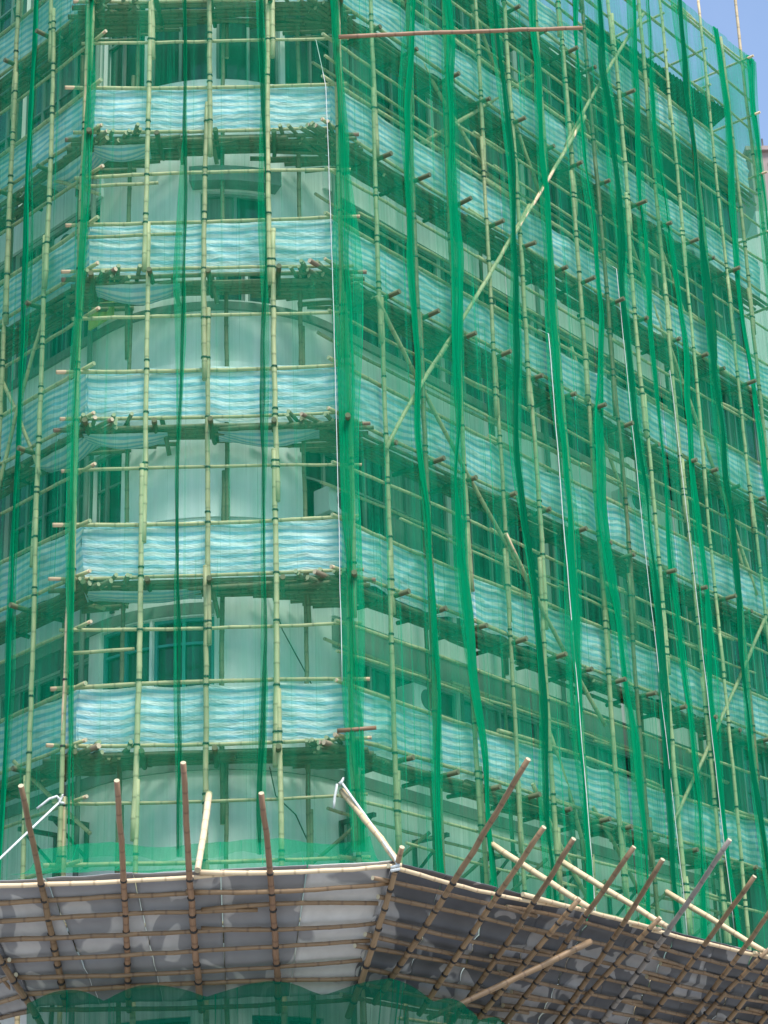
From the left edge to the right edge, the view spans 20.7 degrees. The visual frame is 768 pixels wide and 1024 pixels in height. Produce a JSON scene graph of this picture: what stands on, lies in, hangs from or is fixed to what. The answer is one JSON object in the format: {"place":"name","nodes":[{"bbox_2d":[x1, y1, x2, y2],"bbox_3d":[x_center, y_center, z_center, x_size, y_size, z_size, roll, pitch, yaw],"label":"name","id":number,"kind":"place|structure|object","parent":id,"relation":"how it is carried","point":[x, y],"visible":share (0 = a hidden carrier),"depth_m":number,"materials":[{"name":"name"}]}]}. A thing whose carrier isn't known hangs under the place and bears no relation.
{"place":"outdoors","nodes":[
{"label":"outdoors","id":0,"kind":"place"},
{"bbox_2d":[539,0,767,156],"label":"sky","id":1,"kind":"structure","parent":0,"point":[720,14],"materials":[{"name":"blue"}]},
{"bbox_2d":[735,139,767,526],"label":"neighbour building","id":2,"kind":"structure","parent":0,"point":[754,246],"depth_m":89.59,"materials":[{"name":"concrete"}]},
{"label":"ground","id":3,"kind":"structure","parent":0,"visible":0},
{"bbox_2d":[0,0,139,1023],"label":"bamboo scaffold","id":4,"kind":"object","parent":3,"relation":"on","point":[11,98],"visible":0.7,"depth_m":39.16,"materials":[{"name":"beige wood"}]},
{"bbox_2d":[0,8,37,871],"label":"debris net","id":5,"kind":"object","parent":4,"relation":"attached to","point":[12,373],"visible":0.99,"depth_m":38.85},
{"bbox_2d":[0,690,79,778],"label":"tarpaulin","id":6,"kind":"object","parent":4,"relation":"attached to","point":[46,718],"visible":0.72,"depth_m":35.95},
{"bbox_2d":[0,0,81,879],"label":"debris net","id":7,"kind":"object","parent":4,"relation":"attached to","point":[11,595],"visible":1,"depth_m":38.10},
{"bbox_2d":[0,527,83,621],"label":"tarpaulin","id":8,"kind":"object","parent":4,"relation":"on","point":[23,582],"visible":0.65,"depth_m":37.15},
{"bbox_2d":[0,0,85,78],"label":"tarpaulin","id":9,"kind":"object","parent":4,"relation":"attached to","point":[7,43],"visible":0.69,"depth_m":42.59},
{"bbox_2d":[0,227,92,330],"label":"tarpaulin","id":10,"kind":"object","parent":4,"relation":"attached to","point":[61,257],"visible":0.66,"depth_m":39.54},
{"bbox_2d":[0,369,100,472],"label":"tarpaulin","id":11,"kind":"object","parent":4,"relation":"on","point":[56,401],"visible":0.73,"depth_m":38.15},
{"bbox_2d":[0,90,106,202],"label":"tarpaulin","id":12,"kind":"object","parent":4,"relation":"on","point":[69,120],"visible":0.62,"depth_m":40.73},
{"bbox_2d":[42,0,375,987],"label":"bamboo scaffold","id":13,"kind":"object","parent":3,"relation":"on","point":[210,142],"visible":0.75,"depth_m":37.64,"materials":[{"name":"beige wood"}]},
{"bbox_2d":[88,275,114,330],"bbox_3d":[-5.333,-4.077,39.675,0.050,1.150,0.750,19,-30,-40],"label":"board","id":14,"kind":"object","parent":13,"relation":"attached to","point":[96,323],"visible":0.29,"depth_m":39.51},
{"bbox_2d":[65,0,187,859],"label":"debris net","id":15,"kind":"object","parent":13,"relation":"attached to","point":[85,206],"visible":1,"depth_m":37.11,"materials":[{"name":"fabric"}]},
{"bbox_2d":[0,761,404,1005],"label":"catch fan","id":16,"kind":"object","parent":13,"relation":"attached to","point":[259,908],"visible":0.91,"depth_m":32.34},
{"bbox_2d":[0,944,35,1023],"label":"catch fan","id":17,"kind":"object","parent":16,"relation":"attached to","point":[12,1004],"visible":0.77,"depth_m":33.17},
{"bbox_2d":[0,794,64,859],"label":"rope","id":18,"kind":"object","parent":16,"relation":"attached to","point":[59,802],"visible":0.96,"depth_m":33.80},
{"bbox_2d":[12,836,378,874],"bbox_3d":[-2.878,5.425,33.205,5.778,0.868,1.548,-1,-23,-1],"label":"net skirt","id":19,"kind":"object","parent":16,"relation":"attached to","point":[305,853],"visible":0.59,"depth_m":33.75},
{"bbox_2d":[333,777,399,871],"bbox_3d":[-0.269,4.895,33.050,0.222,2.062,2.345,8,-25,-22],"label":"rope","id":20,"kind":"object","parent":16,"relation":"attached to","point":[394,868],"visible":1,"depth_m":33.58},
{"bbox_2d":[76,682,343,751],"bbox_3d":[-2.882,3.426,35.240,4.540,1.143,0.155,-1,-23,-1],"label":"tarpaulin","id":21,"kind":"object","parent":13,"relation":"attached to","point":[314,711],"visible":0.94,"depth_m":35.24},
{"bbox_2d":[83,365,338,448],"bbox_3d":[-3.081,-1.850,37.722,4.580,1.485,0.623,-1,-23,-1],"label":"tarpaulin","id":22,"kind":"object","parent":13,"relation":"attached to","point":[238,393],"visible":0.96,"depth_m":37.53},
{"bbox_2d":[81,519,343,603],"bbox_3d":[-2.973,0.879,36.592,4.540,1.397,0.593,-1,-23,-1],"label":"tarpaulin","id":23,"kind":"object","parent":13,"relation":"attached to","point":[112,551],"visible":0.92,"depth_m":36.40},
{"bbox_2d":[89,219,335,304],"bbox_3d":[-3.150,-4.589,38.866,4.540,1.547,0.636,-1,-23,-1],"label":"tarpaulin","id":24,"kind":"object","parent":13,"relation":"attached to","point":[228,244],"visible":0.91,"depth_m":38.70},
{"bbox_2d":[94,84,332,161],"bbox_3d":[-3.262,-7.381,40.051,4.580,1.477,0.613,-1,-23,-1],"label":"tarpaulin","id":25,"kind":"object","parent":13,"relation":"attached to","point":[232,108],"visible":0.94,"depth_m":39.87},
{"bbox_2d":[181,0,268,854],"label":"debris net","id":26,"kind":"object","parent":13,"relation":"attached to","point":[262,404],"visible":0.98,"depth_m":37.10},
{"bbox_2d":[292,0,367,851],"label":"debris net","id":27,"kind":"object","parent":13,"relation":"hanging from","point":[353,717],"visible":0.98,"depth_m":36.76,"materials":[{"name":"fabric"}]},
{"bbox_2d":[0,0,767,1023],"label":"corner building","id":28,"kind":"structure","parent":3,"relation":"on","point":[100,496],"depth_m":40.44,"materials":[{"name":"grey tile"}]},
{"bbox_2d":[0,87,10,216],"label":"window","id":29,"kind":"structure","parent":28,"relation":"in","point":[5,121],"depth_m":45.16,"materials":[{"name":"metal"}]},
{"bbox_2d":[0,0,15,34],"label":"window","id":30,"kind":"structure","parent":28,"relation":"in","point":[7,7],"depth_m":46.49,"materials":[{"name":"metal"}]},
{"bbox_2d":[17,826,56,876],"bbox_3d":[-6.026,5.923,36.496,0.800,0.800,0.080,19,-30,-40],"label":"wall bracket","id":31,"kind":"object","parent":28,"relation":"attached to","point":[45,833],"depth_m":36.68,"materials":[{"name":"metal"}]},
{"bbox_2d":[1,660,88,718],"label":"window","id":32,"kind":"structure","parent":28,"relation":"in","point":[41,688],"depth_m":38.70,"materials":[{"name":"glass"}]},
{"bbox_2d":[7,456,100,612],"bbox_3d":[-6.271,0.399,39.730,0.080,3.000,2.900,19,-30,-40],"label":"window","id":33,"kind":"structure","parent":28,"relation":"in","point":[49,498],"depth_m":40.18,"materials":[{"name":"glass"}]},
{"bbox_2d":[15,291,96,378],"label":"window","id":34,"kind":"structure","parent":28,"relation":"in","point":[59,343],"depth_m":41.45,"materials":[{"name":"glass"}]},
{"bbox_2d":[20,204,99,267],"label":"window","id":35,"kind":"structure","parent":28,"relation":"in","point":[37,251],"depth_m":42.43,"materials":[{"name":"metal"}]},
{"bbox_2d":[22,31,110,203],"bbox_3d":[-6.551,-8.172,43.330,0.080,3.600,2.900,19,-30,-40],"label":"window","id":36,"kind":"structure","parent":28,"relation":"in","point":[68,76],"depth_m":43.88,"materials":[{"name":"glass"}]},
{"bbox_2d":[48,816,88,861],"bbox_3d":[-5.397,5.647,35.889,0.800,0.800,0.080,19,-30,-40],"label":"wall bracket","id":37,"kind":"object","parent":28,"relation":"attached to","point":[54,819],"depth_m":36.02,"materials":[{"name":"metal"}]},
{"bbox_2d":[89,453,121,522],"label":"window","id":38,"kind":"structure","parent":28,"relation":"in","point":[110,497],"depth_m":38.72,"materials":[{"name":"glass"}]},
{"bbox_2d":[103,9,144,85],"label":"window","id":39,"kind":"structure","parent":28,"relation":"in","point":[123,57],"depth_m":42.19,"materials":[{"name":"glass"}]},
{"bbox_2d":[103,623,149,689],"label":"window","id":40,"kind":"structure","parent":28,"relation":"in","point":[111,661],"depth_m":37.13,"materials":[{"name":"green glass"}]},
{"bbox_2d":[151,7,206,85],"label":"window","id":41,"kind":"structure","parent":28,"relation":"in","point":[167,68],"depth_m":41.57,"materials":[{"name":"glass"}]},
{"bbox_2d":[154,617,213,687],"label":"window","id":42,"kind":"structure","parent":28,"relation":"in","point":[192,657],"depth_m":36.70,"materials":[{"name":"green glass"}]},
{"bbox_2d":[201,194,264,223],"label":"window","id":43,"kind":"structure","parent":28,"relation":"in","point":[237,206],"depth_m":40.18,"materials":[{"name":"glass"}]},
{"bbox_2d":[216,1,278,83],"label":"window","id":44,"kind":"structure","parent":28,"relation":"in","point":[242,63],"depth_m":41.57,"materials":[{"name":"glass"}]},
{"bbox_2d":[285,16,328,83],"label":"window","id":45,"kind":"structure","parent":28,"relation":"in","point":[310,73],"depth_m":42.26,"materials":[{"name":"glass"}]},
{"bbox_2d":[306,452,338,520],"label":"window","id":46,"kind":"structure","parent":28,"relation":"in","point":[328,474],"depth_m":38.82,"materials":[{"name":"glass"}]},
{"bbox_2d":[314,486,358,521],"bbox_3d":[-0.864,0.055,38.218,0.444,0.862,0.750,-22,-30,40],"label":"air conditioner","id":47,"kind":"object","parent":28,"relation":"attached to","point":[326,500],"visible":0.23,"depth_m":38.01,"materials":[{"name":"grey"}]},
{"bbox_2d":[339,812,376,862],"bbox_3d":[-0.444,5.605,35.914,0.800,0.800,0.080,-20,-29,37],"label":"wall bracket","id":48,"kind":"object","parent":28,"relation":"attached to","point":[370,816],"depth_m":36.11,"materials":[{"name":"metal"}]},
{"bbox_2d":[341,41,433,205],"bbox_3d":[-0.042,-8.202,43.763,0.080,3.600,3.200,-19,-28,36],"label":"window","id":49,"kind":"structure","parent":28,"relation":"in","point":[355,67],"depth_m":44.11,"materials":[{"name":"glass"}]},
{"bbox_2d":[350,210,436,280],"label":"window","id":50,"kind":"structure","parent":28,"relation":"in","point":[363,229],"depth_m":42.79,"materials":[{"name":"glass"}]},
{"bbox_2d":[352,281,441,379],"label":"window","id":51,"kind":"structure","parent":28,"relation":"in","point":[367,323],"depth_m":41.82,"materials":[{"name":"glass"}]},
{"bbox_2d":[354,441,452,621],"bbox_3d":[0.238,0.368,40.163,0.080,3.000,3.200,-19,-28,36],"label":"window","id":52,"kind":"structure","parent":28,"relation":"in","point":[403,533],"depth_m":40.45,"materials":[{"name":"glass"}]},
{"bbox_2d":[357,659,456,719],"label":"window","id":53,"kind":"structure","parent":28,"relation":"in","point":[379,676],"depth_m":38.70,"materials":[{"name":"glass"}]},
{"bbox_2d":[397,683,431,709],"bbox_3d":[0.642,3.658,38.516,0.444,0.862,0.750,-19,-28,36],"label":"air conditioner","id":54,"kind":"object","parent":28,"relation":"attached to","point":[420,696],"visible":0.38,"depth_m":38.33,"materials":[{"name":"grey"}]},
{"bbox_2d":[412,832,449,867],"bbox_3d":[0.846,6.167,37.352,0.800,0.800,0.080,-19,-28,36],"label":"wall bracket","id":55,"kind":"object","parent":28,"relation":"attached to","point":[415,857],"depth_m":37.51,"materials":[{"name":"metal"}]},
{"bbox_2d":[431,0,513,86],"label":"window","id":56,"kind":"structure","parent":28,"relation":"in","point":[461,19],"depth_m":47.64,"materials":[{"name":"glass"}]},
{"bbox_2d":[436,87,526,269],"bbox_3d":[2.078,-7.277,46.130,0.080,3.600,3.180,-19,-28,36],"label":"window","id":57,"kind":"structure","parent":28,"relation":"in","point":[491,154],"depth_m":46.32,"materials":[{"name":"glass"}]},
{"bbox_2d":[444,265,530,333],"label":"window","id":58,"kind":"structure","parent":28,"relation":"in","point":[467,288],"depth_m":45.13,"materials":[{"name":"glass"}]},
{"bbox_2d":[448,345,536,427],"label":"window","id":59,"kind":"structure","parent":28,"relation":"in","point":[468,389],"depth_m":44.28,"materials":[{"name":"glass"}]},
{"bbox_2d":[460,502,547,656],"bbox_3d":[2.358,1.294,42.531,0.080,3.000,3.180,-19,-28,36],"label":"window","id":60,"kind":"structure","parent":28,"relation":"in","point":[479,535],"depth_m":42.63,"materials":[{"name":"glass"}]},
{"bbox_2d":[464,697,556,754],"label":"window","id":61,"kind":"structure","parent":28,"relation":"in","point":[494,717],"depth_m":41.20,"materials":[{"name":"glass"}]},
{"bbox_2d":[523,45,583,128],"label":"window","id":62,"kind":"structure","parent":28,"relation":"in","point":[558,91],"depth_m":50.04,"materials":[{"name":"glass"}]},
{"bbox_2d":[531,161,595,303],"bbox_3d":[4.032,-6.424,48.312,0.080,3.600,2.680,-19,-28,36],"label":"window","id":63,"kind":"structure","parent":28,"relation":"in","point":[566,205],"depth_m":48.84,"materials":[{"name":"glass"}]},
{"bbox_2d":[541,322,597,372],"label":"window","id":64,"kind":"structure","parent":28,"relation":"in","point":[563,351],"depth_m":47.50,"materials":[{"name":"glass"}]},
{"bbox_2d":[546,388,595,460],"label":"window","id":65,"kind":"structure","parent":28,"relation":"in","point":[583,448],"depth_m":46.41,"materials":[{"name":"glass"}]},
{"bbox_2d":[557,547,622,687],"bbox_3d":[4.311,2.146,44.712,0.080,3.000,2.680,-19,-28,36],"label":"window","id":66,"kind":"structure","parent":28,"relation":"in","point":[594,613],"depth_m":45.12,"materials":[{"name":"glass"}]},
{"bbox_2d":[569,734,632,778],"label":"window","id":67,"kind":"structure","parent":28,"relation":"in","point":[624,759],"depth_m":43.70,"materials":[{"name":"glass"}]},
{"bbox_2d":[597,101,647,183],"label":"window","id":68,"kind":"structure","parent":28,"relation":"in","point":[629,140],"depth_m":52.14,"materials":[{"name":"glass"}]},
{"bbox_2d":[607,885,640,915],"bbox_3d":[4.817,7.900,41.787,0.800,0.800,0.080,-19,-28,36],"label":"wall bracket","id":69,"kind":"object","parent":28,"relation":"attached to","point":[620,891],"depth_m":41.91,"materials":[{"name":"metal"}]},
{"bbox_2d":[611,488,645,515],"bbox_3d":[5.447,-0.014,46.553,0.444,0.862,0.750,-19,-28,36],"label":"air conditioner","id":70,"kind":"object","parent":28,"relation":"attached to","point":[619,497],"visible":0.32,"depth_m":46.42,"materials":[{"name":"grey"}]},
{"bbox_2d":[604,201,661,349],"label":"window","id":71,"kind":"structure","parent":28,"relation":"in","point":[610,229],"depth_m":50.80,"materials":[{"name":"glass"}]},
{"bbox_2d":[618,367,667,406],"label":"window","id":72,"kind":"structure","parent":28,"relation":"in","point":[623,385],"depth_m":49.47,"materials":[{"name":"glass"}]},
{"bbox_2d":[633,439,675,502],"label":"window","id":73,"kind":"structure","parent":28,"relation":"in","point":[659,489],"depth_m":48.83,"materials":[{"name":"glass"}]},
{"bbox_2d":[635,583,695,716],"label":"window","id":74,"kind":"structure","parent":28,"relation":"in","point":[644,611],"depth_m":47.01,"materials":[{"name":"glass"}]},
{"bbox_2d":[650,762,703,802],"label":"window","id":75,"kind":"structure","parent":28,"relation":"in","point":[684,785],"depth_m":45.86,"materials":[{"name":"glass"}]},
{"bbox_2d":[681,154,708,225],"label":"window","id":76,"kind":"structure","parent":28,"relation":"in","point":[688,181],"depth_m":52.21,"materials":[{"name":"glass"}]},
{"bbox_2d":[692,270,720,337],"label":"window","id":77,"kind":"structure","parent":28,"relation":"in","point":[700,312],"depth_m":50.99,"materials":[{"name":"glass"}]},
{"bbox_2d":[703,381,731,449],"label":"window","id":78,"kind":"structure","parent":28,"relation":"in","point":[707,390],"depth_m":49.89,"materials":[{"name":"glass"}]},
{"bbox_2d":[708,181,731,242],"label":"window","id":79,"kind":"structure","parent":28,"relation":"in","point":[725,207],"depth_m":53.12,"materials":[{"name":"glass"}]},
{"bbox_2d":[714,497,744,564],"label":"window","id":80,"kind":"structure","parent":28,"relation":"in","point":[718,503],"depth_m":48.58,"materials":[{"name":"glass"}]},
{"bbox_2d":[719,286,744,352],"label":"window","id":81,"kind":"structure","parent":28,"relation":"in","point":[723,292],"depth_m":51.92,"materials":[{"name":"glass"}]},
{"bbox_2d":[727,618,757,692],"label":"window","id":82,"kind":"structure","parent":28,"relation":"in","point":[732,629],"depth_m":47.50,"materials":[{"name":"glass"}]},
{"bbox_2d":[730,395,759,465],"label":"window","id":83,"kind":"structure","parent":28,"relation":"in","point":[750,429],"depth_m":50.85,"materials":[{"name":"glass"}]},
{"bbox_2d":[739,746,767,819],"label":"window","id":84,"kind":"structure","parent":28,"relation":"in","point":[761,763],"depth_m":46.38,"materials":[{"name":"glass"}]},
{"bbox_2d":[742,509,767,577],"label":"window","id":85,"kind":"structure","parent":28,"relation":"in","point":[751,543],"depth_m":49.63,"materials":[{"name":"glass"}]},
{"bbox_2d":[755,629,767,697],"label":"window","id":86,"kind":"structure","parent":28,"relation":"in","point":[762,639],"depth_m":48.25,"materials":[{"name":"glass"}]},
{"bbox_2d":[291,0,767,1021],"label":"bamboo scaffold","id":87,"kind":"object","parent":3,"relation":"on","point":[379,310],"visible":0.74,"depth_m":43.17,"materials":[{"name":"beige wood"}]},
{"bbox_2d":[315,39,341,663],"bbox_3d":[-1.010,-3.127,37.689,0.315,13.002,0.051,-19,-28,36],"label":"rope","id":88,"kind":"object","parent":87,"relation":"hanging from","point":[335,369],"visible":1,"depth_m":37.26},
{"bbox_2d":[341,0,444,873],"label":"debris net","id":89,"kind":"object","parent":87,"relation":"attached to","point":[437,774],"visible":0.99,"depth_m":38.42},
{"bbox_2d":[404,0,497,898],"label":"debris net","id":90,"kind":"object","parent":87,"relation":"attached to","point":[457,278],"visible":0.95,"depth_m":39.92,"materials":[{"name":"fabric"}]},
{"bbox_2d":[338,26,582,38],"bbox_3d":[1.455,-9.130,39.948,4.646,0.119,0.099,-2,-23,1],"label":"jutting pole","id":91,"kind":"object","parent":87,"relation":"attached to","point":[441,32],"visible":1,"depth_m":39.92,"materials":[{"name":"brown wood"}]},
{"bbox_2d":[452,0,558,901],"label":"debris net","id":92,"kind":"object","parent":87,"relation":"attached to","point":[516,458],"visible":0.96,"depth_m":40.90,"materials":[{"name":"fabric"}]},
{"bbox_2d":[493,0,595,920],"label":"debris net","id":93,"kind":"object","parent":87,"relation":"attached to","point":[573,638],"visible":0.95,"depth_m":41.96,"materials":[{"name":"fabric"}]},
{"bbox_2d":[328,86,767,400],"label":"tarpaulin","id":94,"kind":"object","parent":87,"relation":"attached to","point":[391,139],"visible":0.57,"depth_m":44.31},
{"bbox_2d":[331,220,766,505],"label":"tarpaulin","id":95,"kind":"object","parent":87,"relation":"attached to","point":[431,299],"visible":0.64,"depth_m":43.18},
{"bbox_2d":[335,367,767,617],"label":"tarpaulin","id":96,"kind":"object","parent":87,"relation":"attached to","point":[371,409],"visible":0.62,"depth_m":42.12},
{"bbox_2d":[343,0,760,297],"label":"tarpaulin","id":97,"kind":"object","parent":87,"relation":"on","point":[387,16],"visible":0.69,"depth_m":46.15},
{"bbox_2d":[339,520,767,742],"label":"tarpaulin","id":98,"kind":"object","parent":87,"relation":"on","point":[413,568],"visible":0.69,"depth_m":40.32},
{"bbox_2d":[342,692,767,867],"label":"tarpaulin","id":99,"kind":"object","parent":87,"relation":"on","point":[500,749],"visible":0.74,"depth_m":39.12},
{"bbox_2d":[350,757,767,1023],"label":"catch fan","id":100,"kind":"object","parent":87,"relation":"attached to","point":[695,980],"visible":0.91,"depth_m":35.64},
{"bbox_2d":[27,978,503,1023],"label":"net","id":101,"kind":"object","parent":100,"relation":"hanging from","point":[387,1001],"visible":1,"depth_m":32.27,"materials":[{"name":"fabric"}]},
{"bbox_2d":[460,939,592,1004],"bbox_3d":[2.099,7.662,34.463,3.080,1.468,0.133,7,-24,-21],"label":"loose pole","id":102,"kind":"object","parent":100,"relation":"attached to","point":[537,967],"visible":0.84,"depth_m":34.59,"materials":[{"name":"beige wood"}]},
{"bbox_2d":[538,329,595,910],"bbox_3d":[3.574,1.959,40.924,0.396,12.457,0.149,6,-24,-18],"label":"rope","id":103,"kind":"object","parent":87,"relation":"hanging from","point":[568,580],"visible":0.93,"depth_m":41.36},
{"bbox_2d":[540,0,650,924],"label":"debris net","id":104,"kind":"object","parent":87,"relation":"attached to","point":[604,536],"visible":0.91,"depth_m":42.95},
{"bbox_2d":[496,0,748,196],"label":"tarpaulin","id":105,"kind":"object","parent":87,"relation":"attached to","point":[661,103],"visible":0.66,"depth_m":50.41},
{"bbox_2d":[569,0,683,933],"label":"debris net","id":106,"kind":"object","parent":87,"relation":"attached to","point":[621,245],"visible":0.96,"depth_m":44.80,"materials":[{"name":"fabric"}]},
{"bbox_2d":[606,262,687,934],"bbox_3d":[5.450,1.518,43.569,0.768,15.205,0.164,14,-27,-33],"label":"rope","id":107,"kind":"object","parent":87,"relation":"hanging from","point":[649,591],"visible":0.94,"depth_m":43.61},
{"bbox_2d":[606,0,710,938],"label":"debris net","id":108,"kind":"object","parent":87,"relation":"attached to","point":[701,928],"visible":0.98,"depth_m":45.05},
{"bbox_2d":[639,0,742,947],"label":"debris net","id":109,"kind":"object","parent":87,"relation":"attached to","point":[702,560],"visible":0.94,"depth_m":46.18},
{"bbox_2d":[669,370,733,925],"bbox_3d":[6.662,2.591,44.798,0.220,12.706,0.511,-19,-28,36],"label":"rope","id":110,"kind":"object","parent":87,"relation":"hanging from","point":[701,647],"visible":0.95,"depth_m":44.59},
{"bbox_2d":[658,0,767,948],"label":"debris net","id":111,"kind":"object","parent":87,"relation":"attached to","point":[723,457],"visible":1,"depth_m":47.87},
{"bbox_2d":[684,5,767,800],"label":"debris net","id":112,"kind":"object","parent":87,"relation":"attached to","point":[735,244],"visible":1,"depth_m":51.17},
{"bbox_2d":[712,27,767,454],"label":"debris net","id":113,"kind":"object","parent":87,"relation":"attached to","point":[751,69],"visible":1,"depth_m":54.19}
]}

